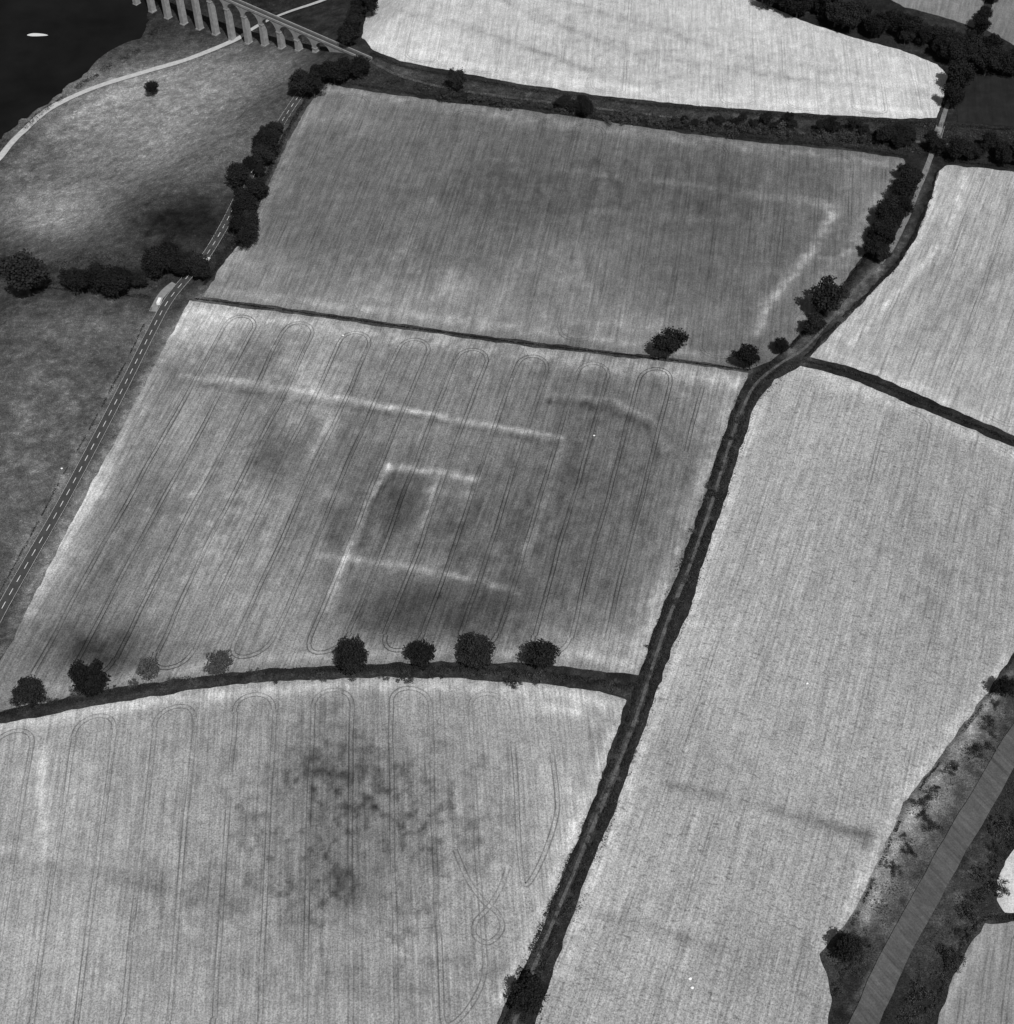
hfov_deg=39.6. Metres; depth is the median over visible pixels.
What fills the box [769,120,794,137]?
shrub
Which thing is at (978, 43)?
broadleaf tree
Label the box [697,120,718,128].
shrub
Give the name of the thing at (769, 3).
broadleaf tree
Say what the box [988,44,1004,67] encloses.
broadleaf tree
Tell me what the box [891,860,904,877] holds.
shrub
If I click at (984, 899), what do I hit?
shrub
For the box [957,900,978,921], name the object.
shrub
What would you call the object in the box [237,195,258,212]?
broadleaf tree
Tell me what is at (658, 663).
hedge
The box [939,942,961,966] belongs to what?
shrub
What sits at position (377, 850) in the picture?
crop field
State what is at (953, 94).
broadleaf tree
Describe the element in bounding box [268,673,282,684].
shrub
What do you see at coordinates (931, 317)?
crop field
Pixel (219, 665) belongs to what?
broadleaf tree
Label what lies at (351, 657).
broadleaf tree
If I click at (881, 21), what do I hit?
broadleaf tree
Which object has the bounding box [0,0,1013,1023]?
ground
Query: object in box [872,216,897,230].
broadleaf tree
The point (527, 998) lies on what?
broadleaf tree
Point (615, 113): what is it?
shrub
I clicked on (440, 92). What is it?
shrub
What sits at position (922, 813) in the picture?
shrub
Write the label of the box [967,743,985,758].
shrub
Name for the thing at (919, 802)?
shrub
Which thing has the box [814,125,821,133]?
broadleaf tree
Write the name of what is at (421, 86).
shrub
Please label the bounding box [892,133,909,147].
broadleaf tree
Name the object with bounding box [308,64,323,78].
broadleaf tree
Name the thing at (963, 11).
field
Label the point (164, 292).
lay by
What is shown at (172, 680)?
shrub
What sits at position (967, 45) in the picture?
broadleaf tree
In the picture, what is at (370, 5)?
broadleaf tree
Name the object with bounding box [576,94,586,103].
broadleaf tree
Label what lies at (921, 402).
hedge
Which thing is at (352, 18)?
broadleaf tree
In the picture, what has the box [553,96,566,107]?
broadleaf tree
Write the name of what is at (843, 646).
crop field
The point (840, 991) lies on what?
shrub
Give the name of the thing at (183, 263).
broadleaf tree
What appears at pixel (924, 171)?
lane
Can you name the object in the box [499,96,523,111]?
shrub
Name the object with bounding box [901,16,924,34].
broadleaf tree
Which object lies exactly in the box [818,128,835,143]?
shrub
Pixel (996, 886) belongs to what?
shrub
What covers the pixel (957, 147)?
broadleaf tree
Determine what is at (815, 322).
broadleaf tree
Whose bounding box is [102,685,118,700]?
shrub
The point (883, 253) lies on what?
broadleaf tree
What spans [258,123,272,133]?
broadleaf tree
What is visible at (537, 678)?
shrub
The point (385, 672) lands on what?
shrub
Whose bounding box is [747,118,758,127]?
broadleaf tree
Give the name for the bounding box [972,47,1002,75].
broadleaf tree
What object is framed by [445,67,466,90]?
broadleaf tree
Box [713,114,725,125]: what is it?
broadleaf tree
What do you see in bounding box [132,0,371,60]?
railway viaduct
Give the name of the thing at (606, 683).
shrub
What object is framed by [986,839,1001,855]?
shrub
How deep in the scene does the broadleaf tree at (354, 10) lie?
1111.25 m
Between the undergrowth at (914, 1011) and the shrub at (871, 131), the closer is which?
the undergrowth at (914, 1011)
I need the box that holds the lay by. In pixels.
[149,282,174,311]
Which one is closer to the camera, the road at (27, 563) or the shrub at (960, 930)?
the shrub at (960, 930)
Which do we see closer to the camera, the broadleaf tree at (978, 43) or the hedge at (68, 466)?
the hedge at (68, 466)
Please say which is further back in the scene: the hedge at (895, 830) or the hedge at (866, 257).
the hedge at (866, 257)
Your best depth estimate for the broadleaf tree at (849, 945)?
610.00 m
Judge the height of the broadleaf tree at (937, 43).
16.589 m
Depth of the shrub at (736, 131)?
1008.43 m
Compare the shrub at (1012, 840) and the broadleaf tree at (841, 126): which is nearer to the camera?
the shrub at (1012, 840)
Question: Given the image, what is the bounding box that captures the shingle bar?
[28,33,47,35]
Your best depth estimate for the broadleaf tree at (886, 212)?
929.68 m
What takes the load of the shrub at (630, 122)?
on the ground
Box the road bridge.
[935,125,944,138]
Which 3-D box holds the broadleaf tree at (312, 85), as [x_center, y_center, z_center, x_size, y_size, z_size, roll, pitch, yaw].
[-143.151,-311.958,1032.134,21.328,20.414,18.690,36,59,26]
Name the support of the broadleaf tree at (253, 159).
on the ground
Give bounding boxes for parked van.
[156,297,162,304]
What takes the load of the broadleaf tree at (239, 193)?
on the ground
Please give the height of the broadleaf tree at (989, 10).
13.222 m
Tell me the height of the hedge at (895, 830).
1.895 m
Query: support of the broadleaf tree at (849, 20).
on the ground
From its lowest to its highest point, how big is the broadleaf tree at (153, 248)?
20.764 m
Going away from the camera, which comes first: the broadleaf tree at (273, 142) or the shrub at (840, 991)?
the shrub at (840, 991)
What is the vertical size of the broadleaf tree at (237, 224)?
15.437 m
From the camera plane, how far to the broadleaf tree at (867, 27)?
1085.06 m
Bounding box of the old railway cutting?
[849,724,1013,1023]
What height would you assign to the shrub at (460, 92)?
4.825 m
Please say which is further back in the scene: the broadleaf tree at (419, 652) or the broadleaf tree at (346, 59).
the broadleaf tree at (346, 59)
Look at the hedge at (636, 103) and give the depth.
1033.31 m
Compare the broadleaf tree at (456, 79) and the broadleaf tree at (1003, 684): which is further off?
the broadleaf tree at (456, 79)
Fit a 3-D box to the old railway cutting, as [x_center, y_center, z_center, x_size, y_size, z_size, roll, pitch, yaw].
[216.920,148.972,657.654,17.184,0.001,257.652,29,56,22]
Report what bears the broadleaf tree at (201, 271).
on the ground
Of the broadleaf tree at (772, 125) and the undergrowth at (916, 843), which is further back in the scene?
the broadleaf tree at (772, 125)
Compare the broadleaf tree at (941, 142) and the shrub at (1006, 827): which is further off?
the broadleaf tree at (941, 142)
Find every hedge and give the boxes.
[0,26,158,147]
[0,307,152,591]
[0,663,641,716]
[30,286,150,298]
[194,298,748,370]
[203,91,311,284]
[324,77,908,158]
[370,51,937,124]
[503,358,776,1023]
[519,365,785,1022]
[789,252,871,347]
[803,358,1013,442]
[805,170,938,358]
[850,658,1013,925]
[930,915,1012,1019]
[945,158,1013,168]
[954,123,1013,130]
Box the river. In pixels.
[0,0,160,138]
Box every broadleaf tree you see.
[0,248,49,295]
[11,674,44,707]
[57,268,74,288]
[58,267,77,287]
[66,267,89,294]
[67,658,109,696]
[84,260,114,291]
[89,263,107,289]
[90,282,103,292]
[96,267,131,297]
[111,265,130,290]
[129,270,147,288]
[135,656,158,680]
[139,248,169,277]
[142,245,163,268]
[143,79,158,95]
[154,245,179,272]
[156,241,178,258]
[172,260,185,275]
[175,250,198,274]
[181,251,206,276]
[191,257,212,280]
[202,649,233,675]
[224,161,250,186]
[227,213,246,231]
[230,200,246,217]
[231,196,251,210]
[233,187,251,199]
[235,230,253,248]
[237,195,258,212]
[239,223,260,243]
[241,210,259,225]
[242,155,256,170]
[245,176,267,199]
[250,155,263,164]
[250,177,269,199]
[251,131,274,146]
[251,134,269,148]
[251,141,275,165]
[251,163,266,177]
[255,130,280,153]
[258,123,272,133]
[265,120,283,133]
[266,127,280,138]
[287,67,307,95]
[298,70,327,97]
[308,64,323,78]
[320,59,347,84]
[320,60,333,81]
[334,634,368,674]
[336,25,358,45]
[336,60,351,83]
[337,56,351,78]
[342,18,360,39]
[346,5,364,19]
[347,14,361,22]
[349,0,369,13]
[350,62,363,78]
[351,54,370,75]
[361,0,378,15]
[405,639,435,669]
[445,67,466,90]
[457,631,495,670]
[508,971,549,1018]
[521,638,560,668]
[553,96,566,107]
[562,94,571,102]
[568,98,578,111]
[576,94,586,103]
[576,98,593,116]
[652,326,689,360]
[690,118,698,126]
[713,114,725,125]
[731,117,739,124]
[731,343,759,368]
[738,112,747,121]
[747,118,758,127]
[759,0,778,7]
[759,111,774,124]
[770,121,778,129]
[773,337,788,352]
[778,0,796,12]
[781,111,793,121]
[787,0,812,17]
[787,120,798,129]
[801,312,826,335]
[810,275,851,316]
[813,3,825,15]
[814,0,840,15]
[814,118,829,130]
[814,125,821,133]
[824,116,840,133]
[826,0,846,26]
[832,930,864,964]
[834,0,858,28]
[837,124,845,130]
[840,4,865,32]
[844,116,863,131]
[853,5,867,27]
[857,124,870,135]
[858,1,872,14]
[864,15,874,35]
[864,235,887,257]
[866,9,892,37]
[866,225,874,239]
[869,226,895,244]
[870,225,894,244]
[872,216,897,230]
[873,29,882,37]
[875,123,897,144]
[875,203,906,228]
[875,204,899,224]
[875,242,892,261]
[876,195,898,206]
[885,10,894,26]
[889,9,910,23]
[890,18,902,36]
[890,176,918,198]
[890,188,904,198]
[891,121,914,133]
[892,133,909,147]
[896,163,912,173]
[897,196,914,215]
[898,168,922,182]
[899,13,920,32]
[899,30,915,44]
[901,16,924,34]
[904,128,915,134]
[904,132,916,147]
[909,167,924,179]
[915,28,931,45]
[921,23,933,42]
[926,129,937,136]
[926,134,939,149]
[926,135,944,152]
[931,24,946,39]
[931,37,948,56]
[932,139,946,154]
[933,26,955,38]
[940,35,968,62]
[941,83,965,107]
[945,135,971,160]
[946,58,977,85]
[954,38,970,59]
[961,47,978,67]
[962,140,981,160]
[964,29,976,39]
[967,34,987,48]
[972,8,989,20]
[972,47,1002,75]
[974,18,991,35]
[974,143,988,159]
[978,5,992,19]
[982,32,1004,50]
[982,131,999,147]
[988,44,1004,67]
[992,675,1013,697]
[994,140,1009,150]
[995,143,1013,164]
[996,49,1013,74]
[1006,63,1013,77]
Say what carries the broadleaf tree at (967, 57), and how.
on the ground
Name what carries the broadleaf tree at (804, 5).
on the ground
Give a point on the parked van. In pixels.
(159, 301)
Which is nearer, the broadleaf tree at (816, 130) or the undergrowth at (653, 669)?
the undergrowth at (653, 669)
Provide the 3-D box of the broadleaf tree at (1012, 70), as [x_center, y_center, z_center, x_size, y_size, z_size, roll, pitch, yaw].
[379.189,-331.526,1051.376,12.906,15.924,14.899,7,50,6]
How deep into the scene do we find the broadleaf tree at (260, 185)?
950.49 m
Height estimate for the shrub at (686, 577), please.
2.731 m
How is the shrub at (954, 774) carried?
on the ground
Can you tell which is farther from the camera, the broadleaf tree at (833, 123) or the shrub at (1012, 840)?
the broadleaf tree at (833, 123)
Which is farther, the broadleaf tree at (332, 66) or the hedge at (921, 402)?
the broadleaf tree at (332, 66)
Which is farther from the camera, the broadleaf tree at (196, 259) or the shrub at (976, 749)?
the broadleaf tree at (196, 259)
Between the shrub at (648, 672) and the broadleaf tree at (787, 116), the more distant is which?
the broadleaf tree at (787, 116)
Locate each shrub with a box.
[34,692,51,707]
[68,686,76,697]
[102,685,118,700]
[127,678,138,688]
[166,676,178,687]
[185,676,201,685]
[215,677,226,685]
[248,667,264,681]
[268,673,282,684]
[290,670,298,679]
[307,670,325,681]
[345,667,360,681]
[377,669,389,680]
[393,667,414,683]
[411,83,425,90]
[427,666,444,678]
[436,85,449,96]
[436,86,456,102]
[455,89,469,96]
[462,670,471,677]
[466,89,483,105]
[488,94,502,106]
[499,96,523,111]
[503,669,522,688]
[527,671,544,684]
[537,101,549,107]
[547,101,562,112]
[547,910,559,921]
[549,675,563,681]
[554,903,565,915]
[561,102,577,114]
[562,871,573,880]
[586,841,597,850]
[587,107,597,117]
[598,112,618,125]
[605,678,616,693]
[606,110,618,121]
[610,110,628,118]
[619,103,638,123]
[623,109,642,125]
[627,744,637,757]
[634,109,646,119]
[644,664,653,677]
[646,112,659,120]
[647,116,660,125]
[649,115,671,128]
[666,114,692,129]
[670,598,679,606]
[680,574,689,583]
[683,114,698,130]
[689,112,708,129]
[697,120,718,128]
[701,121,721,134]
[706,488,720,499]
[725,116,743,126]
[726,122,750,138]
[739,119,757,132]
[749,123,763,133]
[755,126,769,133]
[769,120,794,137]
[804,127,813,136]
[817,130,835,142]
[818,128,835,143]
[832,979,843,998]
[837,128,857,142]
[841,129,868,144]
[851,952,863,963]
[852,931,873,949]
[856,128,874,137]
[857,131,875,144]
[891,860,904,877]
[897,1013,919,1023]
[901,842,917,857]
[908,798,931,808]
[908,980,937,1004]
[912,993,927,1005]
[918,808,929,821]
[921,816,944,831]
[924,788,933,802]
[936,946,966,960]
[937,967,951,983]
[939,766,955,775]
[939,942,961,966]
[943,955,965,972]
[947,760,959,771]
[954,928,965,937]
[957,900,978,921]
[961,928,977,943]
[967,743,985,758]
[967,905,980,929]
[971,867,988,883]
[971,889,987,905]
[975,740,998,751]
[976,880,995,895]
[978,722,997,737]
[983,715,994,725]
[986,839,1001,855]
[988,858,999,870]
[989,814,1013,838]
[989,855,1001,863]
[989,874,1009,897]
[991,699,1000,709]
[1003,814,1013,829]
[1007,838,1013,847]
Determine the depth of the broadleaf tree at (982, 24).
1083.47 m
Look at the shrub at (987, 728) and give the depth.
691.84 m
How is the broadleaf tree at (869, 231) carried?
on the ground
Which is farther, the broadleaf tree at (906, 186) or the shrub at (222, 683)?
the broadleaf tree at (906, 186)
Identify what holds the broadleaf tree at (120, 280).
on the ground
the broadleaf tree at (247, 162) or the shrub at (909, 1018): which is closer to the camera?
the shrub at (909, 1018)
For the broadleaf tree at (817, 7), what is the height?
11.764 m
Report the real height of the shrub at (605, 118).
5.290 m
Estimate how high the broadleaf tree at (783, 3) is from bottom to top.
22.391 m
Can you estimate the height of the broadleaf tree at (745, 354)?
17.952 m
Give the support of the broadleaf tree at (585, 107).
on the ground
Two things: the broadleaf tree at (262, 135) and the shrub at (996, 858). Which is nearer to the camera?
the shrub at (996, 858)
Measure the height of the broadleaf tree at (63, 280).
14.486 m
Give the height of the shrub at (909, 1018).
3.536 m
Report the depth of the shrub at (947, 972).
612.62 m
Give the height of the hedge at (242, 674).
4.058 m
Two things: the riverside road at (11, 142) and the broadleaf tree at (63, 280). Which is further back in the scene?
the riverside road at (11, 142)
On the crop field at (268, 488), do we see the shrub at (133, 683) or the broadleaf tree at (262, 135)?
the shrub at (133, 683)
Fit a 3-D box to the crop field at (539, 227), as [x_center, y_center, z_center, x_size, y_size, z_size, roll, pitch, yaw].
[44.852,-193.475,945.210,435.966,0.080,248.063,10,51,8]
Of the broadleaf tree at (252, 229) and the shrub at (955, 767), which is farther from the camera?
the broadleaf tree at (252, 229)
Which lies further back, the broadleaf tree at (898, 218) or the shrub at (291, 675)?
the broadleaf tree at (898, 218)
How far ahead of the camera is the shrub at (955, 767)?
678.10 m
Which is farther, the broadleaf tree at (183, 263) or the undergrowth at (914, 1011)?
the broadleaf tree at (183, 263)
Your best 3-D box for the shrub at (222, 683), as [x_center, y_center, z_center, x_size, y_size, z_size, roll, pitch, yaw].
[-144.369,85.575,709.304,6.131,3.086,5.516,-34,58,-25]
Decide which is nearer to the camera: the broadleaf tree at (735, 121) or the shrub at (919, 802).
the shrub at (919, 802)
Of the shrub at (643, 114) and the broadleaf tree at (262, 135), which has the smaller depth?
the broadleaf tree at (262, 135)
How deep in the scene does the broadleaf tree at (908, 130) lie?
994.26 m
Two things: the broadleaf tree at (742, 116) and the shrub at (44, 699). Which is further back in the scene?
the broadleaf tree at (742, 116)
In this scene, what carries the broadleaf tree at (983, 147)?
on the ground
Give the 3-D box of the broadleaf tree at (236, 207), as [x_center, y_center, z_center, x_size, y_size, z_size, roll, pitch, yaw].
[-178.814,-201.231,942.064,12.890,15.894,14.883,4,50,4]
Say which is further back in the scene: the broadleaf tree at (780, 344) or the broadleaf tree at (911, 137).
the broadleaf tree at (911, 137)
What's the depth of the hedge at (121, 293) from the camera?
899.65 m
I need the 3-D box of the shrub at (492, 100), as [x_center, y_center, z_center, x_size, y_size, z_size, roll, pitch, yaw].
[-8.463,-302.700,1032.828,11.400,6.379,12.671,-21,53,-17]
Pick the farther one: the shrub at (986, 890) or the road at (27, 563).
the road at (27, 563)
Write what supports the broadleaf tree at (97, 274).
on the ground
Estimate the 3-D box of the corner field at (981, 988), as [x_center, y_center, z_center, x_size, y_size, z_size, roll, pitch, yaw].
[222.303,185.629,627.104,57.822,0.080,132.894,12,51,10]
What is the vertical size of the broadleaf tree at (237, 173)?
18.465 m
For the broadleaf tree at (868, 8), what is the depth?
1095.28 m
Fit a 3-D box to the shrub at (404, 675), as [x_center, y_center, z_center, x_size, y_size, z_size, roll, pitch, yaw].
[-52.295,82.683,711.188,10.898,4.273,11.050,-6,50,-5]
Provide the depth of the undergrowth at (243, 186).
956.87 m
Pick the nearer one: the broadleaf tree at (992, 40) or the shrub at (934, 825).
the shrub at (934, 825)
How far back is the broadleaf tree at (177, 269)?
901.25 m
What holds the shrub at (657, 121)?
on the ground
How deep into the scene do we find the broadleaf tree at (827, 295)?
869.69 m
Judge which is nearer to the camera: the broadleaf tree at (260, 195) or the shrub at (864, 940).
the shrub at (864, 940)
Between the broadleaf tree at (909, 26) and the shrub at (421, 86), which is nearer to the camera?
the shrub at (421, 86)
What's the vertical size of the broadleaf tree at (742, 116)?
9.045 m
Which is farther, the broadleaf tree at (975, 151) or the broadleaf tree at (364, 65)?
the broadleaf tree at (364, 65)
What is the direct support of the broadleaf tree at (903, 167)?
on the ground
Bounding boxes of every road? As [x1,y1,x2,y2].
[0,36,240,159]
[0,90,305,622]
[236,0,324,38]
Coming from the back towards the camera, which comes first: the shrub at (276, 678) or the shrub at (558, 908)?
the shrub at (276, 678)
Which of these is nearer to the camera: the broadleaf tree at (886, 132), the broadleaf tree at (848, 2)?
the broadleaf tree at (886, 132)
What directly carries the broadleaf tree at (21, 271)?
on the ground
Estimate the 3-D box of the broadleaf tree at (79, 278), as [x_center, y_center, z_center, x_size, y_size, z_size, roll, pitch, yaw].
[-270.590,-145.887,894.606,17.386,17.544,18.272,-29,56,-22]
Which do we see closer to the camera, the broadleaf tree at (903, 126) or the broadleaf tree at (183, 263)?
the broadleaf tree at (183, 263)
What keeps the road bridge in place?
on the railway trackbed
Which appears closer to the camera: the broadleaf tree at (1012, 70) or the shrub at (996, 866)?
the shrub at (996, 866)
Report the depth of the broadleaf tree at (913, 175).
960.13 m
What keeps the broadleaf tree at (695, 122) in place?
on the ground
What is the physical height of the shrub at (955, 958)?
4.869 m
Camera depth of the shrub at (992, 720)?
694.20 m
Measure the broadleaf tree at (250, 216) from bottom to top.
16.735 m
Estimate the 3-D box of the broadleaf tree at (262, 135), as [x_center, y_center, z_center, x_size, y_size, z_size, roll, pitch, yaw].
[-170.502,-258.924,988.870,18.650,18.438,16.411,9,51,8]
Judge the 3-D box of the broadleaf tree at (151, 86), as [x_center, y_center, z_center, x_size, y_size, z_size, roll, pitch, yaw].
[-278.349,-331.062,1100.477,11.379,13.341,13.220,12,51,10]
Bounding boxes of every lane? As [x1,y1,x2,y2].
[512,263,880,1023]
[878,99,949,263]
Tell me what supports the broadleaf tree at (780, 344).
on the ground
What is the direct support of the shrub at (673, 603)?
on the ground
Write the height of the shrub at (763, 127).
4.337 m
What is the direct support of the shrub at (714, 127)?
on the ground
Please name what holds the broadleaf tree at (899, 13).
on the ground
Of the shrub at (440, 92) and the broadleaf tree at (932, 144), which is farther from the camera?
the shrub at (440, 92)
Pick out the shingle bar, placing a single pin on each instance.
(35, 34)
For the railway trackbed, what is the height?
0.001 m
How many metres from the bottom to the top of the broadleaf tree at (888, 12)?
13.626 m
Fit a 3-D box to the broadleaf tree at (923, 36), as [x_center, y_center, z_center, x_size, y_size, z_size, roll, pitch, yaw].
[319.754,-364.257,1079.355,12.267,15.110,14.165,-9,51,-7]
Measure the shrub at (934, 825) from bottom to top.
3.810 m
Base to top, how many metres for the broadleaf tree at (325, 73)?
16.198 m
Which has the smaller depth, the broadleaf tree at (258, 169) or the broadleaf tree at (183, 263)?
the broadleaf tree at (183, 263)
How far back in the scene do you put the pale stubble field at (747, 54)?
1077.65 m
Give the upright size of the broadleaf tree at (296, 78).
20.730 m
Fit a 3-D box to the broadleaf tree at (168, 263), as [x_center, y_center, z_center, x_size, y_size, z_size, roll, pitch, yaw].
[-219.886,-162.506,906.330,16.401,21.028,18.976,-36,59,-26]
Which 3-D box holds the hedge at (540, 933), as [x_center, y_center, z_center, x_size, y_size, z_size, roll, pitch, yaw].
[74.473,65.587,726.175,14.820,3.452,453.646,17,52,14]
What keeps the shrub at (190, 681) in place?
on the ground
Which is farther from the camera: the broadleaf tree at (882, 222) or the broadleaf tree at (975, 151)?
the broadleaf tree at (975, 151)
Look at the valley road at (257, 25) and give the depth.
1176.47 m
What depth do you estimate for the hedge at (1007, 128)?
1014.73 m
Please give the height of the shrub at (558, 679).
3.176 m
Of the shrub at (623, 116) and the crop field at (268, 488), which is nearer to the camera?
the crop field at (268, 488)
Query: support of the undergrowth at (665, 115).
on the ground
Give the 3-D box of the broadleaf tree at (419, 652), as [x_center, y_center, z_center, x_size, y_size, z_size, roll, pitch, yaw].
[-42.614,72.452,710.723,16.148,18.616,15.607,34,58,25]
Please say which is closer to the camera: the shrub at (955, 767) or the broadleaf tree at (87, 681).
the shrub at (955, 767)
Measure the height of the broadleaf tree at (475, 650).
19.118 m
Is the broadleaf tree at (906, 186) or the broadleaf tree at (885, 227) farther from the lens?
the broadleaf tree at (906, 186)
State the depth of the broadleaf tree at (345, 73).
1041.08 m
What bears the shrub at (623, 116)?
on the ground
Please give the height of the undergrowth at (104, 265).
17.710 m
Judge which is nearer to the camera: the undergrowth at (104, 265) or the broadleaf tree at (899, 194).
the undergrowth at (104, 265)
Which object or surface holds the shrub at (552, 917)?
on the ground
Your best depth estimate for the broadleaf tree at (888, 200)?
938.14 m
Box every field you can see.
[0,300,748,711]
[0,676,625,1023]
[202,82,904,368]
[362,0,947,118]
[535,366,1013,1023]
[810,165,1013,434]
[892,0,984,27]
[938,850,1013,1023]
[957,70,1013,126]
[986,0,1013,44]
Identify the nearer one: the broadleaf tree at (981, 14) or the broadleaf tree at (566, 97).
the broadleaf tree at (566, 97)
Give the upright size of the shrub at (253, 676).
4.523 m
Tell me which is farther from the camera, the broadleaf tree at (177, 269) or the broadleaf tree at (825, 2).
the broadleaf tree at (825, 2)
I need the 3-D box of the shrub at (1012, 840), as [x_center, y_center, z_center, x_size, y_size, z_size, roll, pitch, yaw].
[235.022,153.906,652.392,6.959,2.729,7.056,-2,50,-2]
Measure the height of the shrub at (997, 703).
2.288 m
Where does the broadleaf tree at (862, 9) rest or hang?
on the ground
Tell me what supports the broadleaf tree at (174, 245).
on the ground
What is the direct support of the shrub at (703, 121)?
on the railway trackbed
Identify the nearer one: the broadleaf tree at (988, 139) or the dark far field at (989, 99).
the broadleaf tree at (988, 139)
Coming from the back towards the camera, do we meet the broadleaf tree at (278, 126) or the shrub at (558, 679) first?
the broadleaf tree at (278, 126)
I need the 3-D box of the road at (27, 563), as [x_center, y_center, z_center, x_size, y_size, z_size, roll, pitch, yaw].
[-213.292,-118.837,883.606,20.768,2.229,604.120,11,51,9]
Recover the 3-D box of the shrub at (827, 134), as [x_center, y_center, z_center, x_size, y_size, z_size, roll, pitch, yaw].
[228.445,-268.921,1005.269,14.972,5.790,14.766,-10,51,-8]
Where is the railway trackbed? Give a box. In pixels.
[371,61,1007,147]
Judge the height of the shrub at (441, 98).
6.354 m
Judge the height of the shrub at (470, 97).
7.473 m
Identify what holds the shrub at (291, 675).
on the ground
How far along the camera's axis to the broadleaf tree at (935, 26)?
1078.12 m
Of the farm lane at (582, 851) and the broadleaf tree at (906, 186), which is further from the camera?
the broadleaf tree at (906, 186)
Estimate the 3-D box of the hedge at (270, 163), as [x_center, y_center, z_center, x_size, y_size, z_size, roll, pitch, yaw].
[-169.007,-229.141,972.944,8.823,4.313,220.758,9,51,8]
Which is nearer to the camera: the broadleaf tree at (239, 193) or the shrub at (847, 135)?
the broadleaf tree at (239, 193)
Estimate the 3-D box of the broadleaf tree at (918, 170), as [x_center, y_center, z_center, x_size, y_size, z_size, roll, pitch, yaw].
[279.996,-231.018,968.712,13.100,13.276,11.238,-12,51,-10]
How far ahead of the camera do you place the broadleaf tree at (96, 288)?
892.13 m
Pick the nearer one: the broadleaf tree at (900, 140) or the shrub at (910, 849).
the shrub at (910, 849)
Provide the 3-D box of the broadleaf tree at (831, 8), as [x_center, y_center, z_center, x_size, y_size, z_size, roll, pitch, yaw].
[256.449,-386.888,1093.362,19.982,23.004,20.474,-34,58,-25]
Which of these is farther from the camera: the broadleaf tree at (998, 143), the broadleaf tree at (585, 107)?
the broadleaf tree at (585, 107)
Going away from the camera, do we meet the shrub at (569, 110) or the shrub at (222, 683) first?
the shrub at (222, 683)
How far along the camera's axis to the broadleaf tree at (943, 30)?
1072.72 m
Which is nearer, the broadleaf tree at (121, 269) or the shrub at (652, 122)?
the broadleaf tree at (121, 269)
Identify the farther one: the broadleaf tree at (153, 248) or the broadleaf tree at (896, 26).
the broadleaf tree at (896, 26)
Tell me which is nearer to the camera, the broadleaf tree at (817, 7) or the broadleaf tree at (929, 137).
the broadleaf tree at (929, 137)
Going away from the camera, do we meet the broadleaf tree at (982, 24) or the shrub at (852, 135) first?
the shrub at (852, 135)
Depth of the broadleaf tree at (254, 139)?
981.90 m
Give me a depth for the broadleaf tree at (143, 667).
704.14 m
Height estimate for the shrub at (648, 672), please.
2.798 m
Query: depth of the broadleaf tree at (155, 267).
898.80 m
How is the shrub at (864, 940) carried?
on the ground
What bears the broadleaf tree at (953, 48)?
on the ground
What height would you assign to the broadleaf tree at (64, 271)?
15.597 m
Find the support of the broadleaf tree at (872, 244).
on the ground
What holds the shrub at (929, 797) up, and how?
on the ground
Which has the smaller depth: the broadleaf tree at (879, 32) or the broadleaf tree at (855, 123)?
the broadleaf tree at (855, 123)
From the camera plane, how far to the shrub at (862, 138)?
1000.93 m
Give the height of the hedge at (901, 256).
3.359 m
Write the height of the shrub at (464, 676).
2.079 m
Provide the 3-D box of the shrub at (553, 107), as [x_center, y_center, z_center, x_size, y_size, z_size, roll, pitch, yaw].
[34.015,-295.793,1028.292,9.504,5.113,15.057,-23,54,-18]
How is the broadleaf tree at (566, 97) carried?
on the ground
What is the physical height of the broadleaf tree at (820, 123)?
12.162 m
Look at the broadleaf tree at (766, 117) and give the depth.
1011.02 m
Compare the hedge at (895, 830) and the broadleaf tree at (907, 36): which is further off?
the broadleaf tree at (907, 36)
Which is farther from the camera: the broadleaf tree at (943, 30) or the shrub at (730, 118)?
the broadleaf tree at (943, 30)
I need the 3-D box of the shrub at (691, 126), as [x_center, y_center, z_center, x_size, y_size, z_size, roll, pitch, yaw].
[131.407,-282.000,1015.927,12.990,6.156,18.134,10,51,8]
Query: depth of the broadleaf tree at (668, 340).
848.56 m
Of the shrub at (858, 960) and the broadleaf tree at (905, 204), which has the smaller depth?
the shrub at (858, 960)
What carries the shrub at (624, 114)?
on the ground
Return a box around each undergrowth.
[30,252,196,292]
[205,109,298,267]
[347,59,1013,158]
[501,365,794,1023]
[855,667,1013,979]
[898,781,1013,1019]
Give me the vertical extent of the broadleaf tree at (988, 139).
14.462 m
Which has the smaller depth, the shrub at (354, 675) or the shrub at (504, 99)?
the shrub at (354, 675)
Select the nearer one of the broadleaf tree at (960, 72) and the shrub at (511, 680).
the shrub at (511, 680)
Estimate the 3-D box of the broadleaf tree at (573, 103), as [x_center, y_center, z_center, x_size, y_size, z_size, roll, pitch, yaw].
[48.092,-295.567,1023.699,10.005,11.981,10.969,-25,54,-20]
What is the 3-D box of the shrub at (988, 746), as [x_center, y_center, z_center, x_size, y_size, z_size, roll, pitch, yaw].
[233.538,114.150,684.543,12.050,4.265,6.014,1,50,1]
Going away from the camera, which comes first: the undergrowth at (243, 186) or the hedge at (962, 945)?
the hedge at (962, 945)
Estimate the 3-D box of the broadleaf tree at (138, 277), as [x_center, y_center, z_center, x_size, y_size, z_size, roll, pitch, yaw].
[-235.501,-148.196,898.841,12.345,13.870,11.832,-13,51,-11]
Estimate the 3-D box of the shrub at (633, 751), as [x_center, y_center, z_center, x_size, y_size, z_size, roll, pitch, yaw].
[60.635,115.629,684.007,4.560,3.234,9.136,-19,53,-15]
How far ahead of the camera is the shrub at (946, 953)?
617.26 m
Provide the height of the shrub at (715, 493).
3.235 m
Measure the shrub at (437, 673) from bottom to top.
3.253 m

